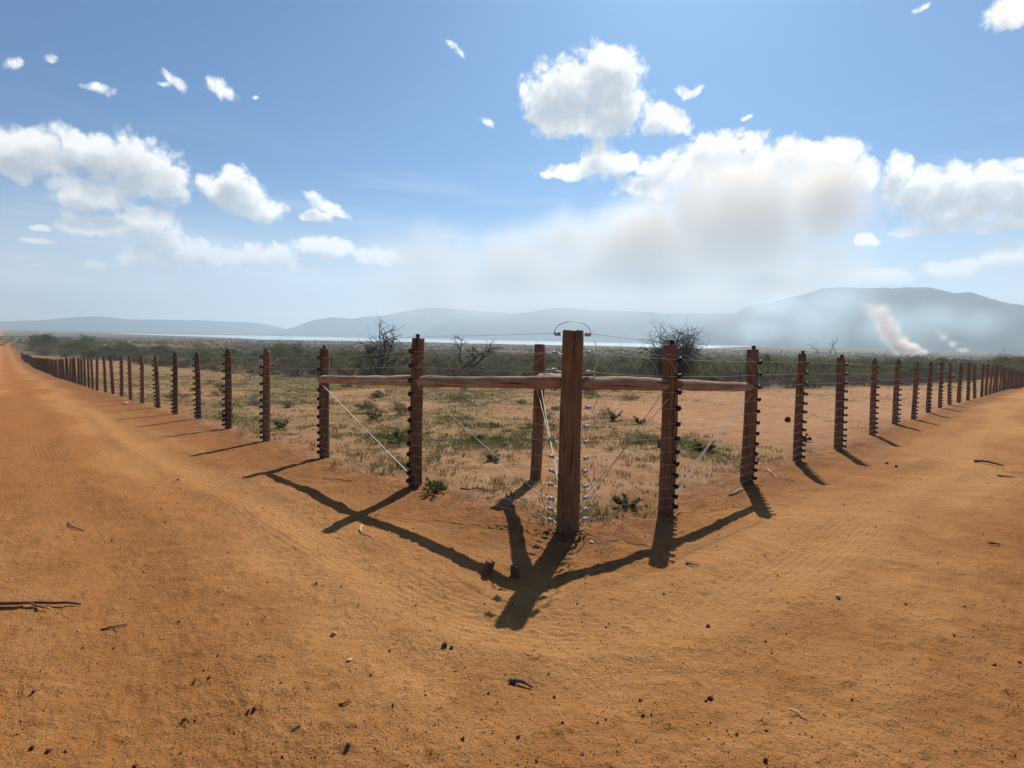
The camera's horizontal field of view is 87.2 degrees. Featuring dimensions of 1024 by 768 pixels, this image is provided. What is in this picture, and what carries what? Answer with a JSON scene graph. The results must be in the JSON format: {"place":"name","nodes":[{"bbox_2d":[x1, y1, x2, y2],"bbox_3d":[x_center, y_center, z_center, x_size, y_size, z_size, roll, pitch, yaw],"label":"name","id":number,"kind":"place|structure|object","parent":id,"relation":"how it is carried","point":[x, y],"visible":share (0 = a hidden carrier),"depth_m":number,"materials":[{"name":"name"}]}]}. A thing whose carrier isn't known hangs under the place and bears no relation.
{"place":"outdoors","nodes":[
{"label":"outdoors","id":0,"kind":"place"},
{"bbox_2d":[0,316,284,333],"bbox_3d":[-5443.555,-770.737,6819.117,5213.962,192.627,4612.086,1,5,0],"label":"hills","id":1,"kind":"structure","parent":0,"point":[93,323],"depth_m":6957.69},
{"bbox_2d":[267,308,513,336],"bbox_3d":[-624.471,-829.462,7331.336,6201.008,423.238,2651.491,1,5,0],"label":"hills","id":2,"kind":"structure","parent":0,"point":[417,320],"depth_m":7077.58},
{"bbox_2d":[110,333,751,348],"bbox_3d":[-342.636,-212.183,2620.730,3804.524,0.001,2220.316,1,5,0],"label":"lake","id":3,"kind":"structure","parent":0,"point":[427,340],"depth_m":2327.13,"materials":[{"name":"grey liquid"}]},
{"bbox_2d":[0,347,1023,767],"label":"dirt road","id":4,"kind":"structure","parent":0,"point":[50,427],"depth_m":3.38,"materials":[{"name":"orange soil"}]},
{"bbox_2d":[0,601,80,608],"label":"stick","id":5,"kind":"object","parent":4,"relation":"on","point":[34,603],"visible":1,"depth_m":3.39,"materials":[{"name":"brown wood"}]},
{"bbox_2d":[481,560,494,575],"bbox_3d":[-0.177,1.370,3.983,0.078,0.122,0.054,15,6,-23],"label":"wood offcut","id":6,"kind":"object","parent":4,"relation":"on","point":[487,569],"visible":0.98,"depth_m":3.97,"materials":[{"name":"brown wood"}]},
{"bbox_2d":[0,422,1023,767],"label":"grit","id":7,"kind":"object","parent":4,"relation":"on","point":[186,720],"visible":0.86,"depth_m":2.81,"materials":[{"name":"stone"}]},
{"bbox_2d":[510,565,519,577],"bbox_3d":[0.022,1.395,3.987,0.070,0.096,0.054,1,5,-2],"label":"wood offcut","id":8,"kind":"object","parent":4,"relation":"on","point":[514,571],"visible":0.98,"depth_m":3.97,"materials":[{"name":"brown wood"}]},
{"bbox_2d":[509,677,532,687],"bbox_3d":[0.045,1.457,2.620,0.124,0.030,0.027,3,5,19],"label":"stick","id":9,"kind":"object","parent":4,"relation":"on","point":[513,680],"visible":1,"depth_m":2.62,"materials":[{"name":"grey wood"}]},
{"bbox_2d":[0,329,1023,544],"bbox_3d":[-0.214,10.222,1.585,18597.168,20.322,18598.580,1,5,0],"label":"ground","id":10,"kind":"structure","parent":0,"point":[690,415],"depth_m":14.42,"materials":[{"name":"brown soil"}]},
{"bbox_2d":[14,334,62,347],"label":"dark shrub","id":11,"kind":"object","parent":10,"relation":"on","point":[51,336],"visible":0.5,"depth_m":301.28,"materials":[{"name":"green plant"}]},
{"bbox_2d":[20,333,64,340],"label":"leafy shrub","id":12,"kind":"object","parent":10,"relation":"on","point":[46,337],"visible":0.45,"depth_m":344.95,"materials":[{"name":"green plant"}]},
{"bbox_2d":[28,344,59,354],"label":"thorn bush","id":13,"kind":"object","parent":10,"relation":"on","point":[46,350],"visible":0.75,"depth_m":194.24,"materials":[{"name":"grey plant"}]},
{"bbox_2d":[25,336,63,349],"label":"acacia shrub","id":14,"kind":"object","parent":10,"relation":"on","point":[43,344],"visible":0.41,"depth_m":238.16,"materials":[{"name":"green plant"}]},
{"bbox_2d":[49,346,74,356],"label":"thorn bush","id":15,"kind":"object","parent":10,"relation":"on","point":[68,352],"visible":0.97,"depth_m":169.63,"materials":[{"name":"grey plant"}]},
{"bbox_2d":[50,341,93,352],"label":"dark shrub","id":16,"kind":"object","parent":10,"relation":"on","point":[76,343],"visible":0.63,"depth_m":214.42,"materials":[{"name":"green plant"}]},
{"bbox_2d":[62,333,101,347],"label":"dark shrub","id":17,"kind":"object","parent":10,"relation":"on","point":[89,339],"visible":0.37,"depth_m":289.50,"materials":[{"name":"green plant"}]},
{"bbox_2d":[69,349,98,359],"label":"dark shrub","id":18,"kind":"object","parent":10,"relation":"on","point":[90,355],"visible":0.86,"depth_m":153.09,"materials":[{"name":"green plant"}]},
{"bbox_2d":[81,344,105,358],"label":"acacia shrub","id":19,"kind":"object","parent":10,"relation":"on","point":[96,351],"visible":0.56,"depth_m":156.21,"materials":[{"name":"green plant"}]},
{"bbox_2d":[101,348,134,359],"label":"leafy shrub","id":20,"kind":"object","parent":10,"relation":"on","point":[111,352],"visible":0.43,"depth_m":151.64,"materials":[{"name":"green plant"}]},
{"bbox_2d":[117,345,143,355],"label":"dark shrub","id":21,"kind":"object","parent":10,"relation":"on","point":[135,348],"visible":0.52,"depth_m":170.29,"materials":[{"name":"green plant"}]},
{"bbox_2d":[140,341,170,354],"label":"leafy shrub","id":22,"kind":"object","parent":10,"relation":"on","point":[160,348],"visible":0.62,"depth_m":196.91,"materials":[{"name":"green plant"}]},
{"bbox_2d":[160,390,192,400],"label":"herb","id":23,"kind":"object","parent":10,"relation":"on","point":[179,393],"visible":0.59,"depth_m":22.62,"materials":[{"name":"green plant"}]},
{"bbox_2d":[170,357,206,367],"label":"thorn bush","id":24,"kind":"object","parent":10,"relation":"on","point":[187,362],"visible":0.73,"depth_m":92.33,"materials":[{"name":"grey plant"}]},
{"bbox_2d":[193,355,222,366],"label":"leafy shrub","id":25,"kind":"object","parent":10,"relation":"on","point":[214,360],"visible":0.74,"depth_m":95.98,"materials":[{"name":"green plant"}]},
{"bbox_2d":[232,359,251,368],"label":"leafy shrub","id":26,"kind":"object","parent":10,"relation":"on","point":[245,364],"visible":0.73,"depth_m":86.24,"materials":[{"name":"green plant"}]},
{"bbox_2d":[217,354,280,377],"bbox_3d":[-29.079,-2.091,60.096,7.863,2.888,2.611,1,5,-5],"label":"dead brush","id":27,"kind":"object","parent":10,"relation":"on","point":[260,360],"visible":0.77,"depth_m":59.64,"materials":[{"name":"brown plant"}]},
{"bbox_2d":[258,338,298,358],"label":"leafy shrub","id":28,"kind":"object","parent":10,"relation":"on","point":[287,349],"visible":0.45,"depth_m":111.97,"materials":[{"name":"green plant"}]},
{"bbox_2d":[272,418,288,427],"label":"weed","id":29,"kind":"object","parent":10,"relation":"on","point":[279,423],"visible":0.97,"depth_m":13.26,"materials":[{"name":"green plant"}]},
{"bbox_2d":[257,339,314,368],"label":"acacia shrub","id":30,"kind":"object","parent":10,"relation":"on","point":[276,355],"visible":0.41,"depth_m":88.39,"materials":[{"name":"green plant"}]},
{"bbox_2d":[270,346,301,373],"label":"acacia shrub","id":31,"kind":"object","parent":10,"relation":"on","point":[282,360],"visible":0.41,"depth_m":76.04,"materials":[{"name":"green plant"}]},
{"bbox_2d":[263,337,308,355],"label":"leafy shrub","id":32,"kind":"object","parent":10,"relation":"on","point":[293,346],"visible":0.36,"depth_m":144.78,"materials":[{"name":"green plant"}]},
{"bbox_2d":[20,333,560,517],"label":"electric fence","id":33,"kind":"object","parent":10,"relation":"on","point":[417,380],"visible":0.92,"depth_m":8.77,"materials":[{"name":"brown wood"}]},
{"bbox_2d":[272,359,314,376],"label":"thorn bush","id":34,"kind":"object","parent":10,"relation":"on","point":[292,369],"visible":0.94,"depth_m":64.49,"materials":[{"name":"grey plant"}]},
{"bbox_2d":[271,349,316,363],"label":"leafy shrub","id":35,"kind":"object","parent":10,"relation":"on","point":[298,352],"visible":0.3,"depth_m":119.41,"materials":[{"name":"green plant"}]},
{"bbox_2d":[275,346,316,375],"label":"acacia shrub","id":36,"kind":"object","parent":10,"relation":"on","point":[298,361],"visible":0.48,"depth_m":69.53,"materials":[{"name":"green plant"}]},
{"bbox_2d":[299,356,340,375],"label":"thorn bush","id":37,"kind":"object","parent":10,"relation":"on","point":[331,365],"visible":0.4,"depth_m":69.56,"materials":[{"name":"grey plant"}]},
{"bbox_2d":[300,346,347,364],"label":"leafy shrub","id":38,"kind":"object","parent":10,"relation":"on","point":[331,358],"visible":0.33,"depth_m":83.66,"materials":[{"name":"green plant"}]},
{"bbox_2d":[330,361,353,375],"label":"leafy shrub","id":39,"kind":"object","parent":10,"relation":"on","point":[340,370],"visible":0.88,"depth_m":67.31,"materials":[{"name":"green plant"}]},
{"bbox_2d":[334,357,372,375],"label":"thorn bush","id":40,"kind":"object","parent":10,"relation":"on","point":[353,373],"visible":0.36,"depth_m":69.83,"materials":[{"name":"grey plant"}]},
{"bbox_2d":[343,343,370,370],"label":"acacia shrub","id":41,"kind":"object","parent":10,"relation":"on","point":[352,358],"visible":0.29,"depth_m":86.49,"materials":[{"name":"green plant"}]},
{"bbox_2d":[350,400,384,412],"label":"herb","id":42,"kind":"object","parent":10,"relation":"on","point":[365,405],"visible":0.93,"depth_m":16.99,"materials":[{"name":"green plant"}]},
{"bbox_2d":[366,408,382,418],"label":"weed","id":43,"kind":"object","parent":10,"relation":"on","point":[372,414],"visible":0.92,"depth_m":15.15,"materials":[{"name":"green plant"}]},
{"bbox_2d":[353,343,397,363],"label":"dark shrub","id":44,"kind":"object","parent":10,"relation":"on","point":[361,353],"visible":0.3,"depth_m":106.75,"materials":[{"name":"green plant"}]},
{"bbox_2d":[348,315,410,375],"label":"dead tree","id":45,"kind":"object","parent":10,"relation":"on","point":[374,349],"visible":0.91,"depth_m":66.05,"materials":[{"name":"brown wood"}]},
{"bbox_2d":[365,388,393,397],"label":"herb","id":46,"kind":"object","parent":10,"relation":"on","point":[378,395],"visible":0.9,"depth_m":24.88,"materials":[{"name":"green plant"}]},
{"bbox_2d":[376,367,409,375],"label":"dark shrub","id":47,"kind":"object","parent":10,"relation":"on","point":[392,370],"visible":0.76,"depth_m":59.40,"materials":[{"name":"green plant"}]},
{"bbox_2d":[382,427,408,442],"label":"weed","id":48,"kind":"object","parent":10,"relation":"on","point":[397,436],"visible":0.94,"depth_m":10.66,"materials":[{"name":"green plant"}]},
{"bbox_2d":[386,343,409,357],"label":"leafy shrub","id":49,"kind":"object","parent":10,"relation":"on","point":[401,351],"visible":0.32,"depth_m":125.89,"materials":[{"name":"green plant"}]},
{"bbox_2d":[392,405,409,415],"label":"herb","id":50,"kind":"object","parent":10,"relation":"on","point":[399,409],"visible":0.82,"depth_m":16.61,"materials":[{"name":"green plant"}]},
{"bbox_2d":[422,477,447,492],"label":"weed","id":51,"kind":"object","parent":10,"relation":"on","point":[434,486],"visible":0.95,"depth_m":6.49,"materials":[{"name":"green plant"}]},
{"bbox_2d":[424,349,446,365],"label":"leafy shrub","id":52,"kind":"object","parent":10,"relation":"on","point":[432,359],"visible":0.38,"depth_m":98.30,"materials":[{"name":"green plant"}]},
{"bbox_2d":[424,355,452,374],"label":"leafy shrub","id":53,"kind":"object","parent":10,"relation":"on","point":[442,364],"visible":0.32,"depth_m":66.80,"materials":[{"name":"green plant"}]},
{"bbox_2d":[428,362,469,375],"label":"thorn bush","id":54,"kind":"object","parent":10,"relation":"on","point":[446,372],"visible":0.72,"depth_m":50.32,"materials":[{"name":"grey plant"}]},
{"bbox_2d":[433,353,464,373],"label":"leafy shrub","id":55,"kind":"object","parent":10,"relation":"on","point":[455,364],"visible":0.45,"depth_m":72.95,"materials":[{"name":"green plant"}]},
{"bbox_2d":[447,390,470,400],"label":"herb","id":56,"kind":"object","parent":10,"relation":"on","point":[460,398],"visible":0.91,"depth_m":23.20,"materials":[{"name":"green plant"}]},
{"bbox_2d":[437,334,508,375],"bbox_3d":[-3.869,-2.720,54.714,7.101,4.914,4.258,-1,5,-22],"label":"bare shrub","id":57,"kind":"object","parent":10,"relation":"on","point":[489,351],"visible":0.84,"depth_m":54.72,"materials":[{"name":"plant"}]},
{"bbox_2d":[466,358,491,375],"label":"thorn bush","id":58,"kind":"object","parent":10,"relation":"on","point":[472,373],"visible":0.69,"depth_m":51.96,"materials":[{"name":"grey plant"}]},
{"bbox_2d":[486,453,500,461],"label":"weed","id":59,"kind":"object","parent":10,"relation":"on","point":[490,457],"visible":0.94,"depth_m":8.69,"materials":[{"name":"green plant"}]},
{"bbox_2d":[488,358,515,375],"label":"thorn bush","id":60,"kind":"object","parent":10,"relation":"on","point":[494,368],"visible":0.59,"depth_m":61.38,"materials":[{"name":"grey plant"}]},
{"bbox_2d":[492,367,519,375],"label":"dark shrub","id":61,"kind":"object","parent":10,"relation":"on","point":[507,372],"visible":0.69,"depth_m":57.75,"materials":[{"name":"green plant"}]},
{"bbox_2d":[0,336,1019,373],"bbox_3d":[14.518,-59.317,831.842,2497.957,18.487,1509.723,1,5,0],"label":"bushland","id":62,"kind":"structure","parent":10,"relation":"on","point":[429,350],"depth_m":415.05,"materials":[{"name":"green plant"}]},
{"bbox_2d":[517,361,547,373],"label":"leafy shrub","id":63,"kind":"object","parent":10,"relation":"on","point":[525,368],"visible":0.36,"depth_m":66.23,"materials":[{"name":"green plant"}]},
{"bbox_2d":[511,348,555,364],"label":"leafy shrub","id":64,"kind":"object","parent":10,"relation":"on","point":[525,360],"visible":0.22,"depth_m":93.20,"materials":[{"name":"green plant"}]},
{"bbox_2d":[530,344,560,482],"bbox_3d":[0.433,0.656,6.217,0.183,2.203,2.428,1,5,-5],"label":"brace post","id":65,"kind":"object","parent":10,"relation":"on","point":[538,415],"visible":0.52,"depth_m":7.27,"materials":[{"name":"brown wood"}]},
{"bbox_2d":[541,321,596,534],"bbox_3d":[0.537,0.584,4.946,0.520,2.314,0.312,1,5,0],"label":"corner post","id":66,"kind":"object","parent":10,"relation":"on","point":[568,520],"visible":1,"depth_m":4.82,"materials":[{"name":"brown wood"}]},
{"bbox_2d":[583,362,599,376],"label":"leafy shrub","id":67,"kind":"object","parent":10,"relation":"on","point":[590,369],"visible":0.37,"depth_m":52.95,"materials":[{"name":"green plant"}]},
{"bbox_2d":[583,346,606,376],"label":"acacia shrub","id":68,"kind":"object","parent":10,"relation":"on","point":[594,361],"visible":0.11,"depth_m":68.01,"materials":[{"name":"green plant"}]},
{"bbox_2d":[593,365,610,376],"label":"leafy shrub","id":69,"kind":"object","parent":10,"relation":"on","point":[599,369],"visible":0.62,"depth_m":63.05,"materials":[{"name":"green plant"}]},
{"bbox_2d":[596,404,619,417],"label":"herb","id":70,"kind":"object","parent":10,"relation":"on","point":[604,413],"visible":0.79,"depth_m":16.38,"materials":[{"name":"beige plant"}]},
{"bbox_2d":[607,408,622,420],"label":"weed","id":71,"kind":"object","parent":10,"relation":"on","point":[613,417],"visible":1,"depth_m":15.22,"materials":[{"name":"green plant"}]},
{"bbox_2d":[604,340,641,369],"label":"acacia shrub","id":72,"kind":"object","parent":10,"relation":"on","point":[623,359],"visible":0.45,"depth_m":100.80,"materials":[{"name":"green plant"}]},
{"bbox_2d":[612,493,642,508],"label":"weed","id":73,"kind":"object","parent":10,"relation":"on","point":[616,499],"visible":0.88,"depth_m":5.88,"materials":[{"name":"green plant"}]},
{"bbox_2d":[615,354,643,372],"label":"leafy shrub","id":74,"kind":"object","parent":10,"relation":"on","point":[632,365],"visible":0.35,"depth_m":68.15,"materials":[{"name":"green plant"}]},
{"bbox_2d":[619,393,642,400],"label":"herb","id":75,"kind":"object","parent":10,"relation":"on","point":[632,397],"visible":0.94,"depth_m":24.51,"materials":[{"name":"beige plant"}]},
{"bbox_2d":[620,358,654,376],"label":"thorn bush","id":76,"kind":"object","parent":10,"relation":"on","point":[643,372],"visible":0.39,"depth_m":47.05,"materials":[{"name":"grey plant"}]},
{"bbox_2d":[629,313,708,379],"bbox_3d":[13.138,-2.554,44.709,6.556,6.619,7.878,4,5,27],"label":"bare thorn bush","id":77,"kind":"object","parent":10,"relation":"on","point":[686,350],"visible":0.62,"depth_m":43.56,"materials":[{"name":"brown plant"}]},
{"bbox_2d":[692,438,716,450],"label":"weed","id":78,"kind":"object","parent":10,"relation":"on","point":[710,447],"visible":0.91,"depth_m":10.00,"materials":[{"name":"green plant"}]},
{"bbox_2d":[692,354,719,369],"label":"leafy shrub","id":79,"kind":"object","parent":10,"relation":"on","point":[712,360],"visible":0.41,"depth_m":95.74,"materials":[{"name":"green plant"}]},
{"bbox_2d":[690,363,721,381],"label":"acacia shrub","id":80,"kind":"object","parent":10,"relation":"on","point":[706,375],"visible":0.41,"depth_m":47.88,"materials":[{"name":"green plant"}]},
{"bbox_2d":[696,363,733,381],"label":"dark shrub","id":81,"kind":"object","parent":10,"relation":"on","point":[711,368],"visible":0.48,"depth_m":52.62,"materials":[{"name":"green plant"}]},
{"bbox_2d":[716,363,765,381],"bbox_3d":[20.056,-0.738,46.460,5.592,3.331,4.907,2,5,13],"label":"thorn bush","id":82,"kind":"object","parent":10,"relation":"on","point":[734,374],"visible":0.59,"depth_m":46.80,"materials":[{"name":"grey plant"}]},
{"bbox_2d":[740,362,783,381],"bbox_3d":[24.202,-1.042,52.300,5.371,3.014,4.603,2,5,4],"label":"leafy shrub","id":83,"kind":"object","parent":10,"relation":"on","point":[767,371],"visible":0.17,"depth_m":51.57,"materials":[{"name":"green plant"}]},
{"bbox_2d":[741,367,787,386],"bbox_3d":[20.614,-0.787,43.966,3.965,2.652,4.544,0,5,-13],"label":"thorn bush","id":84,"kind":"object","parent":10,"relation":"on","point":[765,377],"visible":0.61,"depth_m":43.70,"materials":[{"name":"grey plant"}]},
{"bbox_2d":[758,378,774,388],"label":"thorn bush","id":85,"kind":"object","parent":10,"relation":"on","point":[766,383],"visible":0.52,"depth_m":39.22,"materials":[{"name":"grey plant"}]},
{"bbox_2d":[739,346,797,369],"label":"leafy shrub","id":86,"kind":"object","parent":10,"relation":"on","point":[770,360],"visible":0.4,"depth_m":86.33,"materials":[{"name":"green plant"}]},
{"bbox_2d":[772,378,795,388],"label":"thorn bush","id":87,"kind":"object","parent":10,"relation":"on","point":[787,384],"visible":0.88,"depth_m":40.59,"materials":[{"name":"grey plant"}]},
{"bbox_2d":[773,360,817,386],"bbox_3d":[23.439,-0.988,43.498,4.749,3.270,4.145,-2,6,-33],"label":"thorn bush","id":88,"kind":"object","parent":10,"relation":"on","point":[791,373],"visible":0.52,"depth_m":43.43,"materials":[{"name":"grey plant"}]},
{"bbox_2d":[580,335,1023,517],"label":"electric fence","id":89,"kind":"object","parent":10,"relation":"on","point":[671,384],"visible":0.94,"depth_m":7.08,"materials":[{"name":"brown wood"}]},
{"bbox_2d":[782,356,822,370],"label":"leafy shrub","id":90,"kind":"object","parent":10,"relation":"on","point":[811,364],"visible":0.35,"depth_m":80.05,"materials":[{"name":"green plant"}]},
{"bbox_2d":[787,367,828,388],"bbox_3d":[21.942,-0.317,40.117,3.192,1.994,2.736,4,6,28],"label":"leafy shrub","id":91,"kind":"object","parent":10,"relation":"on","point":[814,383],"visible":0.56,"depth_m":39.80,"materials":[{"name":"green plant"}]},
{"bbox_2d":[806,370,835,387],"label":"thorn bush","id":92,"kind":"object","parent":10,"relation":"on","point":[826,383],"visible":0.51,"depth_m":42.22,"materials":[{"name":"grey plant"}]},
{"bbox_2d":[809,352,835,371],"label":"acacia shrub","id":93,"kind":"object","parent":10,"relation":"on","point":[822,362],"visible":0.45,"depth_m":90.87,"materials":[{"name":"green plant"}]},
{"bbox_2d":[811,363,851,385],"bbox_3d":[27.588,-0.959,47.653,4.207,2.637,4.308,6,7,44],"label":"thorn bush","id":94,"kind":"object","parent":10,"relation":"on","point":[825,376],"visible":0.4,"depth_m":47.47,"materials":[{"name":"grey plant"}]},
{"bbox_2d":[854,346,878,372],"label":"acacia shrub","id":95,"kind":"object","parent":10,"relation":"on","point":[863,359],"visible":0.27,"depth_m":99.55,"materials":[{"name":"green plant"}]},
{"bbox_2d":[866,369,906,384],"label":"thorn bush","id":96,"kind":"object","parent":10,"relation":"on","point":[883,379],"visible":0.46,"depth_m":53.89,"materials":[{"name":"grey plant"}]},
{"bbox_2d":[893,353,963,378],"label":"leafy shrub","id":97,"kind":"object","parent":10,"relation":"on","point":[935,368],"visible":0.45,"depth_m":69.55,"materials":[{"name":"green plant"}]},
{"bbox_2d":[948,353,985,375],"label":"acacia shrub","id":98,"kind":"object","parent":10,"relation":"on","point":[964,365],"visible":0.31,"depth_m":80.47,"materials":[{"name":"green plant"}]},
{"bbox_2d":[974,359,1016,371],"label":"leafy shrub","id":99,"kind":"object","parent":10,"relation":"on","point":[986,363],"visible":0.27,"depth_m":95.64,"materials":[{"name":"green plant"}]},
{"bbox_2d":[995,354,1023,368],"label":"leafy shrub","id":100,"kind":"object","parent":10,"relation":"on","point":[1007,360],"visible":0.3,"depth_m":144.25,"materials":[{"name":"green plant"}]},
{"bbox_2d":[0,0,1023,328],"label":"sky","id":101,"kind":"structure","parent":0,"point":[286,164],"materials":[{"name":"blue"}]},
{"bbox_2d":[402,307,734,342],"bbox_3d":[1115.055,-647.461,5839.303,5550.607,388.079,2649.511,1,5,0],"label":"hills","id":102,"kind":"structure","parent":0,"point":[633,326],"depth_m":5798.86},
{"bbox_2d":[686,333,793,346],"bbox_3d":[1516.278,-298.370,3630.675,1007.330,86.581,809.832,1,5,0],"label":"hills","id":103,"kind":"structure","parent":0,"point":[728,339],"depth_m":3532.45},
{"bbox_2d":[674,287,1023,352],"bbox_3d":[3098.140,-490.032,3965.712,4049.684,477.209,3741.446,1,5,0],"label":"hills","id":104,"kind":"structure","parent":0,"point":[922,318],"depth_m":3683.94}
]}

